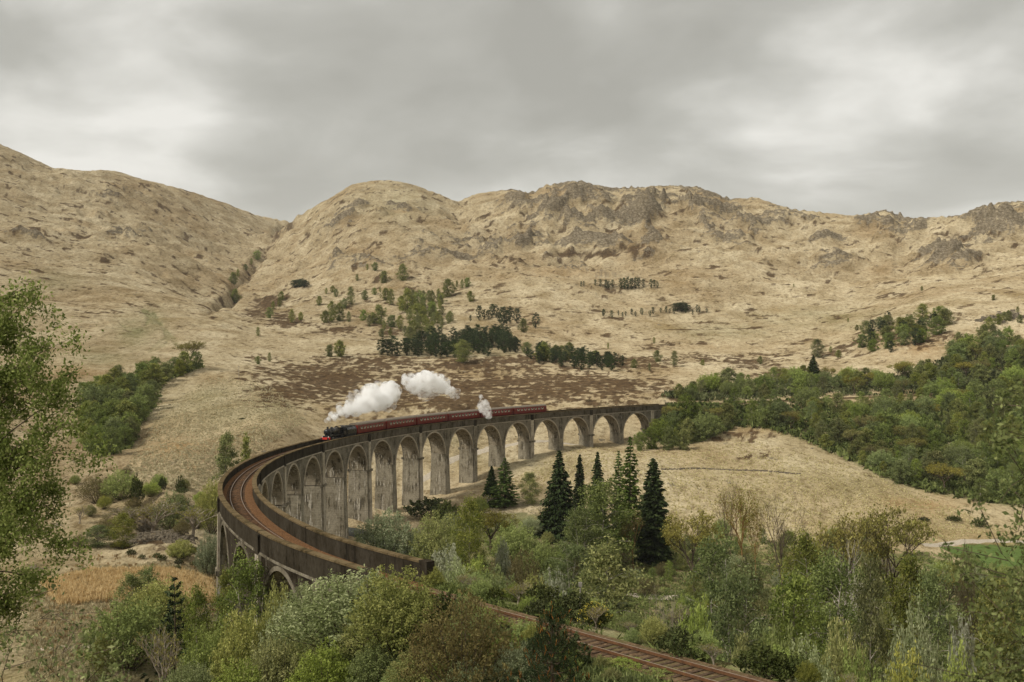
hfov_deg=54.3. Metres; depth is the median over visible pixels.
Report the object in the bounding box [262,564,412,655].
willow shrub
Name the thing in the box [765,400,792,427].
alder tree
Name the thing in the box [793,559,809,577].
olive shrub
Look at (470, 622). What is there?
olive shrub
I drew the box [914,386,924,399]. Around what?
broadleaf tree
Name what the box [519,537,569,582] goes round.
olive shrub
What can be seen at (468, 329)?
pine tree
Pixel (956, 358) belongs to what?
broadleaf tree
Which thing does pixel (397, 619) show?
green shrub
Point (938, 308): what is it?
alder tree
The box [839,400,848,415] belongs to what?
birch tree
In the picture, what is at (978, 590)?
olive shrub
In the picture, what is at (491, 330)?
pine tree
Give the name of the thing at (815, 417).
birch tree
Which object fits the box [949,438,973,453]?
olive shrub
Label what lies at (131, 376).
alder tree
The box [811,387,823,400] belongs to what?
birch tree
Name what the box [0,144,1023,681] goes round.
hills
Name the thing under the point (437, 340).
pine tree
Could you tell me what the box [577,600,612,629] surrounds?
gorse bush
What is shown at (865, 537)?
birch tree
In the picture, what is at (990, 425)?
broadleaf tree
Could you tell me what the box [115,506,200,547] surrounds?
scree
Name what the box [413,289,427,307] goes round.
alder tree
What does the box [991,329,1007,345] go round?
alder tree
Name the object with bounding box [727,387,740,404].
birch tree
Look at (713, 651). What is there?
twiggy shrub
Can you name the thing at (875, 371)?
olive shrub
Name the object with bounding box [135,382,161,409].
alder tree
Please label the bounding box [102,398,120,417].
alder tree
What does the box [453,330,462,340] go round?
pine tree
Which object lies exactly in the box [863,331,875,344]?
pine tree
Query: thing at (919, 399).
olive shrub
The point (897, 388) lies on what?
birch tree
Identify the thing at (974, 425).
birch tree
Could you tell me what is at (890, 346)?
pine tree
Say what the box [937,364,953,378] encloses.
broadleaf tree
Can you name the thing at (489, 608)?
olive shrub
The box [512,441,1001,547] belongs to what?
field tufts
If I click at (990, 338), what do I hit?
alder tree
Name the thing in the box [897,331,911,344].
alder tree
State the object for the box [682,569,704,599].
birch tree
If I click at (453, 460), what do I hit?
path
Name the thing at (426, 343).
pine tree
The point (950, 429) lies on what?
broadleaf tree
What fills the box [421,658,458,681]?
olive shrub
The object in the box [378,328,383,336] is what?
broadleaf tree
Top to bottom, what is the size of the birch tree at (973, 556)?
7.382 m
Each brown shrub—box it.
[70,534,87,546]
[73,473,116,504]
[96,514,120,534]
[121,466,132,474]
[123,497,142,508]
[168,493,189,502]
[171,520,191,534]
[190,518,205,528]
[397,587,526,681]
[487,555,523,579]
[504,545,543,593]
[561,557,585,575]
[611,542,631,570]
[632,576,659,594]
[654,561,674,576]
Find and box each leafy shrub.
[0,575,123,681]
[28,622,131,681]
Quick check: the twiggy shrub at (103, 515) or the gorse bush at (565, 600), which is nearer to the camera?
the gorse bush at (565, 600)
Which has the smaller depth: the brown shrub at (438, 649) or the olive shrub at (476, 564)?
the brown shrub at (438, 649)
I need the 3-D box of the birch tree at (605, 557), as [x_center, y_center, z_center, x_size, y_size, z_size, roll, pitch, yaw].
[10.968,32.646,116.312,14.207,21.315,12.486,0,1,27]
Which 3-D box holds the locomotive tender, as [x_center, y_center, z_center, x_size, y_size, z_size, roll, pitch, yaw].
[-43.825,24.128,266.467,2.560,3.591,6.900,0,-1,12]
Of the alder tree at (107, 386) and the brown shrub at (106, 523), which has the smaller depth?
the brown shrub at (106, 523)
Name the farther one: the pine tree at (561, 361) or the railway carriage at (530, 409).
the pine tree at (561, 361)
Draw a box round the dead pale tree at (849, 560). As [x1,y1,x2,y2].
[829,540,867,645]
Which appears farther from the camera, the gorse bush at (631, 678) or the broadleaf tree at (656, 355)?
the broadleaf tree at (656, 355)
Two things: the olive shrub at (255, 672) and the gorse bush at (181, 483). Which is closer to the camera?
the olive shrub at (255, 672)
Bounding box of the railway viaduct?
[215,404,666,635]
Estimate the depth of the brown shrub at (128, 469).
268.78 m
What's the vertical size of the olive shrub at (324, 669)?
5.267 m
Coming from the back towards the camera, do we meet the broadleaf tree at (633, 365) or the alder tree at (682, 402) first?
the broadleaf tree at (633, 365)
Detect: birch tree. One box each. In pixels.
[0,270,117,656]
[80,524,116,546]
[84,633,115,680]
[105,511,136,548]
[106,570,154,632]
[135,562,165,617]
[177,581,214,664]
[204,565,242,647]
[209,539,278,660]
[277,298,282,306]
[288,309,295,321]
[326,301,337,322]
[346,286,355,304]
[367,315,371,326]
[386,288,394,304]
[394,314,403,328]
[406,309,412,323]
[414,313,421,323]
[430,312,437,324]
[438,316,444,327]
[445,312,451,323]
[447,490,490,573]
[451,339,472,362]
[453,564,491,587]
[483,528,495,550]
[516,472,542,505]
[541,538,590,597]
[553,502,607,571]
[564,529,657,626]
[566,475,641,565]
[647,567,659,586]
[648,418,660,437]
[664,560,674,580]
[670,350,678,365]
[674,542,691,569]
[675,527,755,661]
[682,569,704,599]
[685,536,690,550]
[693,403,703,420]
[697,379,706,391]
[704,548,777,662]
[712,548,772,660]
[722,416,730,429]
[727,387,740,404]
[732,536,742,552]
[733,372,746,389]
[738,515,748,537]
[743,397,758,424]
[757,396,767,413]
[758,394,771,407]
[758,528,766,543]
[761,587,774,614]
[764,566,831,670]
[768,366,778,383]
[770,389,781,404]
[771,528,847,647]
[775,536,788,557]
[777,378,784,391]
[778,367,789,382]
[785,377,795,395]
[785,532,790,549]
[795,538,881,673]
[803,400,818,419]
[805,397,824,415]
[807,372,816,385]
[807,412,821,428]
[808,339,826,357]
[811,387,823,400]
[811,426,821,442]
[814,420,826,435]
[816,376,827,389]
[818,411,828,422]
[822,534,835,557]
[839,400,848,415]
[843,545,894,681]
[848,405,862,423]
[848,418,855,432]
[853,391,869,404]
[858,450,867,464]
[860,522,870,543]
[862,396,872,412]
[874,413,885,423]
[876,548,948,679]
[879,400,894,412]
[879,461,887,471]
[887,383,905,402]
[888,448,895,456]
[894,439,904,454]
[894,449,901,459]
[895,392,905,409]
[897,555,972,680]
[901,444,919,471]
[904,422,920,445]
[906,393,915,408]
[907,442,920,459]
[907,458,923,481]
[915,425,929,445]
[919,448,930,462]
[931,440,942,451]
[935,370,946,381]
[936,381,950,394]
[942,350,951,360]
[942,413,951,428]
[945,367,957,381]
[949,377,957,387]
[950,412,962,430]
[952,442,973,471]
[952,543,978,661]
[953,372,965,388]
[962,389,975,413]
[964,570,1023,681]
[965,553,980,573]
[966,419,986,446]
[972,441,999,470]
[972,477,989,501]
[974,417,984,431]
[974,434,991,451]
[976,397,986,412]
[977,405,989,419]
[992,446,1005,466]
[996,398,1012,418]
[997,347,1006,356]
[997,640,1020,670]
[1002,413,1011,423]
[1004,462,1022,486]
[1007,415,1020,432]
[1009,449,1023,469]
[1011,617,1023,635]
[1013,358,1022,371]
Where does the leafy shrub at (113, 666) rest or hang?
on the hills
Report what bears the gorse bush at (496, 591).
on the hills
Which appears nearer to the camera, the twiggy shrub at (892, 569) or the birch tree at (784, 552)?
the twiggy shrub at (892, 569)
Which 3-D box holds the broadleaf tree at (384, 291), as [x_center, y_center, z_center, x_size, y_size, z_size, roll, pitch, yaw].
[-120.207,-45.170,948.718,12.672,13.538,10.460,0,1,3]
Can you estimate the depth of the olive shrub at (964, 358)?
551.16 m
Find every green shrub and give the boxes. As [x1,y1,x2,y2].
[84,504,97,516]
[95,495,111,509]
[119,573,195,644]
[164,538,195,558]
[183,478,189,487]
[195,478,218,533]
[207,601,273,681]
[237,625,307,681]
[254,575,288,673]
[283,634,323,677]
[331,617,402,657]
[342,563,445,658]
[380,598,420,637]
[382,648,443,681]
[406,510,470,570]
[421,566,445,586]
[492,533,516,551]
[519,623,547,642]
[522,570,554,602]
[540,532,555,542]
[593,654,611,667]
[601,667,622,680]
[638,615,667,646]
[724,631,764,667]
[794,660,822,681]
[819,616,869,681]
[874,610,903,629]
[875,634,903,667]
[885,639,931,681]
[939,561,961,573]
[945,570,961,595]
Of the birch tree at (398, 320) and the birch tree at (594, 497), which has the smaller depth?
the birch tree at (594, 497)
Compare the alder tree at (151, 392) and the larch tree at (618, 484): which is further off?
the alder tree at (151, 392)
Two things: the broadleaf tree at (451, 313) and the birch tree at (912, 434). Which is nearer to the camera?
the birch tree at (912, 434)
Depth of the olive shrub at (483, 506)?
286.27 m
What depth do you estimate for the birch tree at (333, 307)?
790.52 m
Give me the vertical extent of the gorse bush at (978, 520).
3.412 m
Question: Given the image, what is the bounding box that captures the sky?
[0,0,1023,222]
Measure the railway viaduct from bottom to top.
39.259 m
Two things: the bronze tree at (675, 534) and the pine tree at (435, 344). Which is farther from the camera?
the pine tree at (435, 344)
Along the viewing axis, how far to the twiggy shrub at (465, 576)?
78.65 m
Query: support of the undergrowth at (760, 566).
on the hills
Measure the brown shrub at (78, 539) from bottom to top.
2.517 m
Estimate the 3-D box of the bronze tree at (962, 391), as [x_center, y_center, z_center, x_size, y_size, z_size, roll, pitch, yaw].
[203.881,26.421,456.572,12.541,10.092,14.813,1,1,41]
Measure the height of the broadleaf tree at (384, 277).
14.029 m
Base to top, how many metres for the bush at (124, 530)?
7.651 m
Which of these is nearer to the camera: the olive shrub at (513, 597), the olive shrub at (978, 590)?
the olive shrub at (513, 597)
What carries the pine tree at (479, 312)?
on the hills
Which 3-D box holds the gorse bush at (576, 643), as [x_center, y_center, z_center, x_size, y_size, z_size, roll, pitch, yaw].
[2.240,16.534,53.243,4.245,2.485,4.285,-1,1,-44]
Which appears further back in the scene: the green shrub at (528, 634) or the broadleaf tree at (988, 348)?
the broadleaf tree at (988, 348)
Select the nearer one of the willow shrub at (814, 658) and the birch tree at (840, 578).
the willow shrub at (814, 658)
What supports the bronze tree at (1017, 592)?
on the hills
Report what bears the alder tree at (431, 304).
on the hills
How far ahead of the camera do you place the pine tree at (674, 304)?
902.72 m
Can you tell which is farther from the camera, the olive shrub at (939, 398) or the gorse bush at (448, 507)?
the olive shrub at (939, 398)
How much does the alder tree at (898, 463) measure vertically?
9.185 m
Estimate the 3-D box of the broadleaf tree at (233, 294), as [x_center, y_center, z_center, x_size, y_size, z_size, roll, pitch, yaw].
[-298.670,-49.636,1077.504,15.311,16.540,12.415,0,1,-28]
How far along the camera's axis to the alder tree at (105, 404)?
362.62 m
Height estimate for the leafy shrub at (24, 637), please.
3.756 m
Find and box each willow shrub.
[174,662,217,681]
[193,530,216,577]
[252,579,320,681]
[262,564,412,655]
[318,619,346,653]
[351,505,431,558]
[431,539,461,580]
[439,512,467,532]
[441,553,473,583]
[442,657,492,681]
[490,638,549,681]
[494,536,511,580]
[516,516,543,534]
[535,571,560,591]
[545,565,568,596]
[577,580,605,602]
[608,589,626,608]
[624,568,643,581]
[712,553,750,576]
[770,569,789,586]
[788,632,839,681]
[821,595,851,627]
[883,594,950,681]
[924,604,955,635]
[946,612,976,679]
[954,566,992,596]
[1011,596,1023,612]
[1013,646,1023,673]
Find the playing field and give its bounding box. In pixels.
[941,544,1023,567]
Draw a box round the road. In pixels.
[919,539,1023,546]
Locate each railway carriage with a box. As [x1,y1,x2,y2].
[349,419,385,434]
[384,415,415,429]
[413,412,447,425]
[446,409,479,421]
[478,406,512,417]
[511,404,546,414]
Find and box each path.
[423,440,578,481]
[626,593,687,599]
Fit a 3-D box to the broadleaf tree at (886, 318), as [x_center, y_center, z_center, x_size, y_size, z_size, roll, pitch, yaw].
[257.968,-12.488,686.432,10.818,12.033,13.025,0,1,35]
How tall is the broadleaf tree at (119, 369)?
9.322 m
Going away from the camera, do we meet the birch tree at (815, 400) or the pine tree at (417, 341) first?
the birch tree at (815, 400)
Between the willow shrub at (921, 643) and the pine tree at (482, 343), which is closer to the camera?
the willow shrub at (921, 643)
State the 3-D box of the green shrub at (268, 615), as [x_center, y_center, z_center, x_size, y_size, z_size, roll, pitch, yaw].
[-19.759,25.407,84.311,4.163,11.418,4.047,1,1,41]
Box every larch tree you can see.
[609,451,627,540]
[613,436,643,551]
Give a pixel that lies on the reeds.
(76, 587)
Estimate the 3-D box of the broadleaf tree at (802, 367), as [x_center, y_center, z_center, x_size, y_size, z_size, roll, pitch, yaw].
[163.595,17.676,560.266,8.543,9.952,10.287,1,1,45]
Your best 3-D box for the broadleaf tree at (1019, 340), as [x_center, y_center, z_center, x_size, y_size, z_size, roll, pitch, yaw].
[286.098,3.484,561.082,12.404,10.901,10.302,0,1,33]
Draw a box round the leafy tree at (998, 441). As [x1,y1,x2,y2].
[899,379,1023,681]
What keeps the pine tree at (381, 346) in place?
on the hills
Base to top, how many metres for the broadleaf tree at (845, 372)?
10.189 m
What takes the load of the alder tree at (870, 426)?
on the hills
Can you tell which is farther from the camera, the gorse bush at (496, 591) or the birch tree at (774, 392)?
the birch tree at (774, 392)
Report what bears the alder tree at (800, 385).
on the hills
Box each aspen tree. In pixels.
[209,429,239,501]
[239,431,250,461]
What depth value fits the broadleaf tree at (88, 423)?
337.07 m
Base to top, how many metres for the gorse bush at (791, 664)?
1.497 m
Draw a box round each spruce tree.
[482,465,499,507]
[490,458,521,507]
[529,450,574,539]
[569,454,587,541]
[585,452,611,544]
[632,458,674,566]
[807,355,822,375]
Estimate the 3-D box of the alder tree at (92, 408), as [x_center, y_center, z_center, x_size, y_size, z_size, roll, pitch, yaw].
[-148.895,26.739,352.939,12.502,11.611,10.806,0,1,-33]
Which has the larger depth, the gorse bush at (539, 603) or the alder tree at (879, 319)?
the alder tree at (879, 319)
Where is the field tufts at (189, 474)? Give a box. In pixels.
[125,377,306,491]
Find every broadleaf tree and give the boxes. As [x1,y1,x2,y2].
[75,400,93,421]
[77,418,102,443]
[84,380,99,400]
[97,374,114,384]
[105,367,120,382]
[109,398,139,422]
[111,363,124,377]
[115,374,133,390]
[119,389,134,400]
[122,416,140,441]
[135,368,155,383]
[138,363,167,385]
[160,361,174,381]
[171,359,186,375]
[173,350,193,368]
[228,271,237,283]
[229,288,241,301]
[277,291,284,299]
[298,312,302,319]
[316,295,321,304]
[320,310,328,322]
[324,344,335,356]
[332,303,345,320]
[332,339,345,356]
[368,304,387,323]
[369,312,376,322]
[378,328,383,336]
[379,270,390,282]
[379,287,390,299]
[395,263,409,280]
[397,287,416,312]
[397,295,405,308]
[405,326,414,339]
[408,319,416,326]
[409,302,424,321]
[414,323,423,336]
[422,317,430,330]
[424,324,431,335]
[428,290,435,300]
[428,308,435,318]
[434,311,440,323]
[435,292,447,303]
[441,278,457,296]
[445,311,453,321]
[466,291,475,301]
[517,317,528,331]
[520,342,531,352]
[533,344,554,360]
[539,341,549,353]
[562,342,575,354]
[630,359,638,367]
[652,350,662,361]
[670,428,680,441]
[673,383,686,397]
[674,428,690,449]
[677,416,697,443]
[688,381,699,390]
[715,401,739,424]
[719,366,736,384]
[741,379,756,392]
[757,383,770,396]
[800,364,809,372]
[818,433,833,449]
[821,414,850,442]
[827,392,846,413]
[835,350,841,357]
[836,417,855,438]
[838,368,853,382]
[839,411,858,425]
[846,370,867,390]
[847,438,866,454]
[855,425,875,447]
[858,320,871,333]
[861,367,873,380]
[873,439,889,452]
[880,326,896,339]
[881,314,894,330]
[891,317,904,333]
[903,318,913,329]
[909,324,924,338]
[909,372,920,384]
[910,365,929,378]
[913,302,931,319]
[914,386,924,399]
[917,360,927,366]
[920,448,955,480]
[922,362,937,377]
[937,308,954,324]
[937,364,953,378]
[943,397,968,418]
[943,424,955,435]
[947,353,963,368]
[953,331,963,340]
[957,457,990,485]
[958,412,970,427]
[964,341,979,359]
[967,363,991,381]
[967,402,988,417]
[975,328,990,343]
[975,330,991,345]
[976,322,996,339]
[977,350,990,362]
[977,389,999,411]
[978,345,1000,360]
[978,421,996,439]
[982,343,997,359]
[984,316,995,328]
[985,471,1007,492]
[989,323,996,331]
[993,313,1002,324]
[995,423,1015,440]
[996,376,1011,386]
[1000,311,1008,321]
[1001,431,1023,449]
[1004,310,1012,320]
[1005,379,1017,394]
[1011,345,1023,366]
[1012,335,1023,344]
[1012,384,1023,404]
[1013,338,1023,345]
[1016,313,1023,322]
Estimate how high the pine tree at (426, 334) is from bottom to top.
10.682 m
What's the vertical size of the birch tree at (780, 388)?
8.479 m
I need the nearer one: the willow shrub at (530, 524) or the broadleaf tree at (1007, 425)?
the willow shrub at (530, 524)
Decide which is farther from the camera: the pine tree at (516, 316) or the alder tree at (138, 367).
the pine tree at (516, 316)
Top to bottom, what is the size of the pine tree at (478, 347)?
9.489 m
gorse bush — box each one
[125,548,136,554]
[129,473,144,506]
[157,554,167,560]
[158,477,167,490]
[173,558,183,563]
[175,474,185,492]
[175,487,188,492]
[402,496,447,519]
[419,615,445,639]
[421,589,474,619]
[434,499,461,522]
[485,622,521,642]
[486,586,507,599]
[519,582,560,609]
[522,598,549,615]
[523,623,593,675]
[543,591,592,620]
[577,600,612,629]
[580,606,613,626]
[619,675,637,681]
[651,624,711,660]
[658,627,688,650]
[731,640,795,681]
[737,644,773,671]
[770,650,821,681]
[944,515,961,521]
[971,517,987,526]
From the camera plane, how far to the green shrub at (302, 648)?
71.77 m
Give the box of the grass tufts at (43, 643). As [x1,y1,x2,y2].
[20,560,216,681]
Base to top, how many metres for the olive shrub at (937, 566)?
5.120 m
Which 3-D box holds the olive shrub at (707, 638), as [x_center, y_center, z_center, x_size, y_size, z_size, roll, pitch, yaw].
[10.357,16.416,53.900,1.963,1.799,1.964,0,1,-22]
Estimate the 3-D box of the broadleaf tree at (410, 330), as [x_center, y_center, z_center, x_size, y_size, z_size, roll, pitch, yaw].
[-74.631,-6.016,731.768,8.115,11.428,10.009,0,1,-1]
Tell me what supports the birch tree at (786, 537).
on the hills
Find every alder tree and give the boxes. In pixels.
[72,380,94,403]
[74,400,108,422]
[75,416,100,438]
[78,423,109,445]
[79,383,105,404]
[88,409,111,427]
[91,416,110,438]
[93,375,101,385]
[95,383,112,402]
[96,398,114,412]
[98,426,123,454]
[101,416,123,446]
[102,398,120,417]
[105,384,121,400]
[105,388,127,401]
[113,422,136,447]
[114,411,141,432]
[115,372,140,391]
[123,394,152,420]
[131,362,153,381]
[133,382,162,404]
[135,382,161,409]
[135,396,150,414]
[141,379,165,395]
[145,356,162,365]
[166,356,179,371]
[189,351,202,368]
[253,250,261,259]
[254,356,261,363]
[265,307,273,317]
[340,298,348,307]
[358,309,368,320]
[361,290,367,299]
[371,262,378,270]
[386,314,397,326]
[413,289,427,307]
[426,301,439,315]
[464,277,470,286]
[632,430,646,450]
[640,425,662,448]
[659,425,678,450]
[660,410,682,440]
[676,392,697,421]
[685,383,697,395]
[685,387,697,399]
[692,420,710,441]
[707,415,722,435]
[741,386,753,398]
[751,372,771,392]
[753,406,774,428]
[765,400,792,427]
[767,380,776,388]
[787,377,808,395]
[792,414,804,427]
[828,373,844,386]
[845,400,862,419]
[853,333,869,346]
[858,420,884,442]
[867,331,879,340]
[867,338,878,351]
[870,422,899,448]
[872,407,900,434]
[874,317,882,327]
[880,387,895,401]
[881,332,896,348]
[883,407,899,415]
[885,458,916,483]
[895,323,911,337]
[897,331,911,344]
[898,398,921,416]
[905,313,916,327]
[911,329,931,342]
[913,397,935,418]
[915,413,938,437]
[917,318,930,330]
[917,443,933,456]
[920,379,941,398]
[926,429,945,444]
[927,315,945,334]
[931,305,945,317]
[938,392,963,412]
[944,339,955,349]
[947,342,967,360]
[948,342,970,357]
[953,418,972,441]
[957,332,981,355]
[958,340,968,355]
[968,379,987,399]
[981,334,998,351]
[985,377,1008,393]
[985,468,1012,500]
[987,357,1000,369]
[988,388,1015,409]
[988,417,999,429]
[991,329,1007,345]
[994,336,1005,348]
[996,340,1007,354]
[999,325,1015,344]
[1003,347,1020,367]
[1004,343,1021,364]
[1009,375,1023,388]
[1010,406,1023,427]
[1015,455,1023,472]
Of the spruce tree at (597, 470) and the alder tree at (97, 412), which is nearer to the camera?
the spruce tree at (597, 470)
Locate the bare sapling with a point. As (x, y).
(656, 613)
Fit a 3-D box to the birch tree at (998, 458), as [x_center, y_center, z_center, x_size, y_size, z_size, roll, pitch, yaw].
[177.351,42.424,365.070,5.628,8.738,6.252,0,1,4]
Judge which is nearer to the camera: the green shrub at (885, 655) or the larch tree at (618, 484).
the green shrub at (885, 655)
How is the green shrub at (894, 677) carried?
on the hills
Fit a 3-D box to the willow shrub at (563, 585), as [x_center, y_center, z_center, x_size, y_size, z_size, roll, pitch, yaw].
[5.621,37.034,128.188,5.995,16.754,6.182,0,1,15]
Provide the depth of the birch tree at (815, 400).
427.24 m
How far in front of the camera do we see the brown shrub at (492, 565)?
222.28 m
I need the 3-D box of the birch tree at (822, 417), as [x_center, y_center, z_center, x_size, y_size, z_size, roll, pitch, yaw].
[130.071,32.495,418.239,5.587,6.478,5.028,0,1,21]
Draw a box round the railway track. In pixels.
[223,394,932,681]
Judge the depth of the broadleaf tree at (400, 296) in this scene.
877.60 m
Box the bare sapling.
[644,585,678,633]
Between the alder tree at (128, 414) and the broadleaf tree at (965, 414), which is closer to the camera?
the alder tree at (128, 414)
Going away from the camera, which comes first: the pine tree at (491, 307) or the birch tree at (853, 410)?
the birch tree at (853, 410)
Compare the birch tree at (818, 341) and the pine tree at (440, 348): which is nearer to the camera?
the pine tree at (440, 348)
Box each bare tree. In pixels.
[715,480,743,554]
[752,494,806,609]
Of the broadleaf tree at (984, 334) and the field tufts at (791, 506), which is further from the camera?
the broadleaf tree at (984, 334)
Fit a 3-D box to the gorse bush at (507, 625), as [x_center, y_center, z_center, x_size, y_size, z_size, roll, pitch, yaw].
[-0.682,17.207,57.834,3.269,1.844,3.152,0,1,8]
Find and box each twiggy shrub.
[72,505,91,523]
[100,506,141,525]
[101,513,112,522]
[126,499,186,530]
[132,623,183,681]
[173,505,216,535]
[454,573,468,582]
[455,576,487,590]
[473,494,497,510]
[504,581,532,604]
[526,505,544,516]
[586,606,608,629]
[619,621,638,629]
[662,602,693,627]
[695,642,725,664]
[837,672,858,681]
[881,555,899,580]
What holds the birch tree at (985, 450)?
on the hills
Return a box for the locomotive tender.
[341,425,356,437]
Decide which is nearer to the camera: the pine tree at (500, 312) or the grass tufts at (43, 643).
the grass tufts at (43, 643)
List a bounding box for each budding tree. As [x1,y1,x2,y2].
[617,506,645,569]
[710,480,758,559]
[740,497,768,574]
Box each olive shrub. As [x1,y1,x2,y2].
[69,474,81,484]
[75,590,176,673]
[98,469,141,500]
[141,482,161,496]
[150,473,168,486]
[151,490,196,530]
[159,654,215,681]
[178,623,236,681]
[192,491,207,502]
[211,655,261,681]
[284,636,360,681]
[315,606,343,636]
[330,650,363,681]
[345,640,395,681]
[380,657,411,681]
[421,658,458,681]
[439,608,512,662]
[443,571,495,593]
[445,593,481,622]
[457,554,495,584]
[461,578,474,590]
[464,569,487,586]
[467,576,492,597]
[468,496,489,513]
[472,606,497,623]
[484,556,514,590]
[484,633,526,663]
[489,519,540,569]
[494,616,518,629]
[495,522,515,535]
[503,582,525,602]
[508,616,538,643]
[517,595,540,612]
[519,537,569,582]
[545,600,562,617]
[555,649,583,671]
[583,597,609,622]
[601,598,628,632]
[607,656,649,674]
[617,611,642,633]
[622,627,642,643]
[634,666,684,681]
[650,415,681,440]
[670,593,700,622]
[678,592,718,656]
[686,629,721,661]
[689,411,724,438]
[696,372,721,391]
[699,627,725,660]
[710,517,730,536]
[718,379,740,394]
[753,606,801,677]
[758,644,799,679]
[782,529,796,543]
[783,366,808,381]
[793,386,820,407]
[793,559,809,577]
[817,370,832,380]
[820,395,834,406]
[837,557,854,571]
[837,643,880,681]
[838,366,857,378]
[841,629,877,652]
[846,570,864,591]
[851,401,871,415]
[866,448,895,466]
[867,393,899,409]
[871,368,881,376]
[871,370,895,388]
[893,412,915,425]
[893,414,922,433]
[895,360,913,374]
[896,376,910,388]
[900,409,921,419]
[914,395,934,403]
[931,377,954,393]
[932,560,947,574]
[933,386,968,408]
[942,634,979,680]
[943,443,970,463]
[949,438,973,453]
[951,353,967,361]
[968,584,994,602]
[988,563,1019,586]
[997,442,1023,460]
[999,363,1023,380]
[1012,626,1023,656]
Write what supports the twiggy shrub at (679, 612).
on the hills
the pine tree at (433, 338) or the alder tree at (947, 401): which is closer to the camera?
the alder tree at (947, 401)
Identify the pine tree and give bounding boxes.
[140,577,192,681]
[375,338,389,354]
[382,339,395,355]
[384,336,397,353]
[391,341,402,355]
[401,338,412,354]
[410,339,422,356]
[412,332,423,346]
[416,330,425,343]
[421,332,429,343]
[424,341,428,352]
[426,336,439,352]
[426,342,434,355]
[427,326,436,335]
[429,341,438,357]
[430,339,439,350]
[433,325,443,340]
[437,345,443,356]
[441,341,452,356]
[446,340,459,357]
[448,327,456,338]
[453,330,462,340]
[463,328,471,339]
[467,336,477,352]
[473,339,481,352]
[474,331,486,345]
[475,305,482,320]
[475,338,489,354]
[483,326,491,338]
[483,342,492,355]
[487,332,497,347]
[488,304,494,317]
[488,327,498,341]
[493,304,498,316]
[493,326,500,339]
[497,306,508,324]
[497,336,507,348]
[498,335,512,352]
[503,310,510,323]
[503,333,513,346]
[505,306,514,322]
[506,601,590,681]
[508,338,513,351]
[510,338,520,351]
[513,308,521,322]
[527,349,534,358]
[531,312,539,327]
[535,346,545,361]
[535,353,542,362]
[546,348,558,362]
[555,350,563,363]
[557,356,565,366]
[569,350,582,364]
[569,355,576,368]
[575,356,585,369]
[576,348,587,361]
[585,352,595,368]
[591,350,600,366]
[598,356,606,369]
[603,351,613,364]
[606,355,619,370]
[611,352,618,364]
[618,355,626,365]
[625,276,630,287]
[629,278,634,288]
[670,303,679,310]
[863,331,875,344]
[868,319,876,331]
[877,320,887,334]
[886,340,896,351]
[907,327,921,345]
[912,320,923,328]
[928,312,942,324]
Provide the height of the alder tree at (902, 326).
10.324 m
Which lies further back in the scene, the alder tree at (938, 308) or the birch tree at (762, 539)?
the alder tree at (938, 308)
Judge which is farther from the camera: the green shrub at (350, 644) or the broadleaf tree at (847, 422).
the broadleaf tree at (847, 422)
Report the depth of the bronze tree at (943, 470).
334.38 m
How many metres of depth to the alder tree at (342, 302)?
902.86 m
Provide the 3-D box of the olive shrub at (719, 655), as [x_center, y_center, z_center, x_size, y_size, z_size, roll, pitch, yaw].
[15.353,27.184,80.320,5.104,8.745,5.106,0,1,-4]
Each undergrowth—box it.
[76,362,204,455]
[158,582,683,681]
[452,533,1023,681]
[657,388,1023,505]
[661,350,1023,400]
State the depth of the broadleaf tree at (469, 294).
908.33 m
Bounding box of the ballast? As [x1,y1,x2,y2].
[431,580,777,681]
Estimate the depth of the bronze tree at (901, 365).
536.07 m
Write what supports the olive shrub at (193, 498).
on the hills
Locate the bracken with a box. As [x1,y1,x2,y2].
[31,554,216,672]
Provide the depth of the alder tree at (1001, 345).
561.79 m
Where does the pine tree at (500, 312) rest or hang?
on the hills
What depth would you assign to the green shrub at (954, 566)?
232.36 m
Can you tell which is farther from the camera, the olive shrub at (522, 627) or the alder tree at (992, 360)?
the alder tree at (992, 360)
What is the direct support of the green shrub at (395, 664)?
on the hills
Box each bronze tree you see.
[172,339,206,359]
[459,509,522,553]
[660,508,728,594]
[661,405,682,415]
[701,407,724,415]
[738,548,754,557]
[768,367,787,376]
[779,410,799,429]
[810,510,887,633]
[819,366,835,374]
[842,375,866,394]
[843,428,865,444]
[851,415,876,426]
[855,503,938,607]
[855,559,888,575]
[861,372,873,384]
[862,444,888,454]
[887,364,905,375]
[892,425,921,438]
[895,361,916,375]
[895,379,910,390]
[895,437,927,457]
[899,535,924,549]
[916,404,939,411]
[924,461,965,487]
[934,571,968,603]
[944,388,970,397]
[954,362,976,374]
[965,357,990,372]
[968,347,982,358]
[996,584,1022,604]
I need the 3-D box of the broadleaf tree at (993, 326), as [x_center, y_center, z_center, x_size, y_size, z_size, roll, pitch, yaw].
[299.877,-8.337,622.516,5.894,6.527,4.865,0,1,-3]
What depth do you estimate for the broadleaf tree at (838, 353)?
644.49 m
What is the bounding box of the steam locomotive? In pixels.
[320,425,346,441]
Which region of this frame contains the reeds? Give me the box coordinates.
[40,564,216,605]
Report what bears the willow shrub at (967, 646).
on the hills
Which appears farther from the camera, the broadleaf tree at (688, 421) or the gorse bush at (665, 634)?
the broadleaf tree at (688, 421)
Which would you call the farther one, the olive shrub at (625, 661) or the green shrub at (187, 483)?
the green shrub at (187, 483)
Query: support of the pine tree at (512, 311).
on the hills
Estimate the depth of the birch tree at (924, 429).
391.58 m
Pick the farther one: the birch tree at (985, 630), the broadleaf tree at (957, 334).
the broadleaf tree at (957, 334)
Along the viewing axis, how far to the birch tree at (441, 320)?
791.02 m

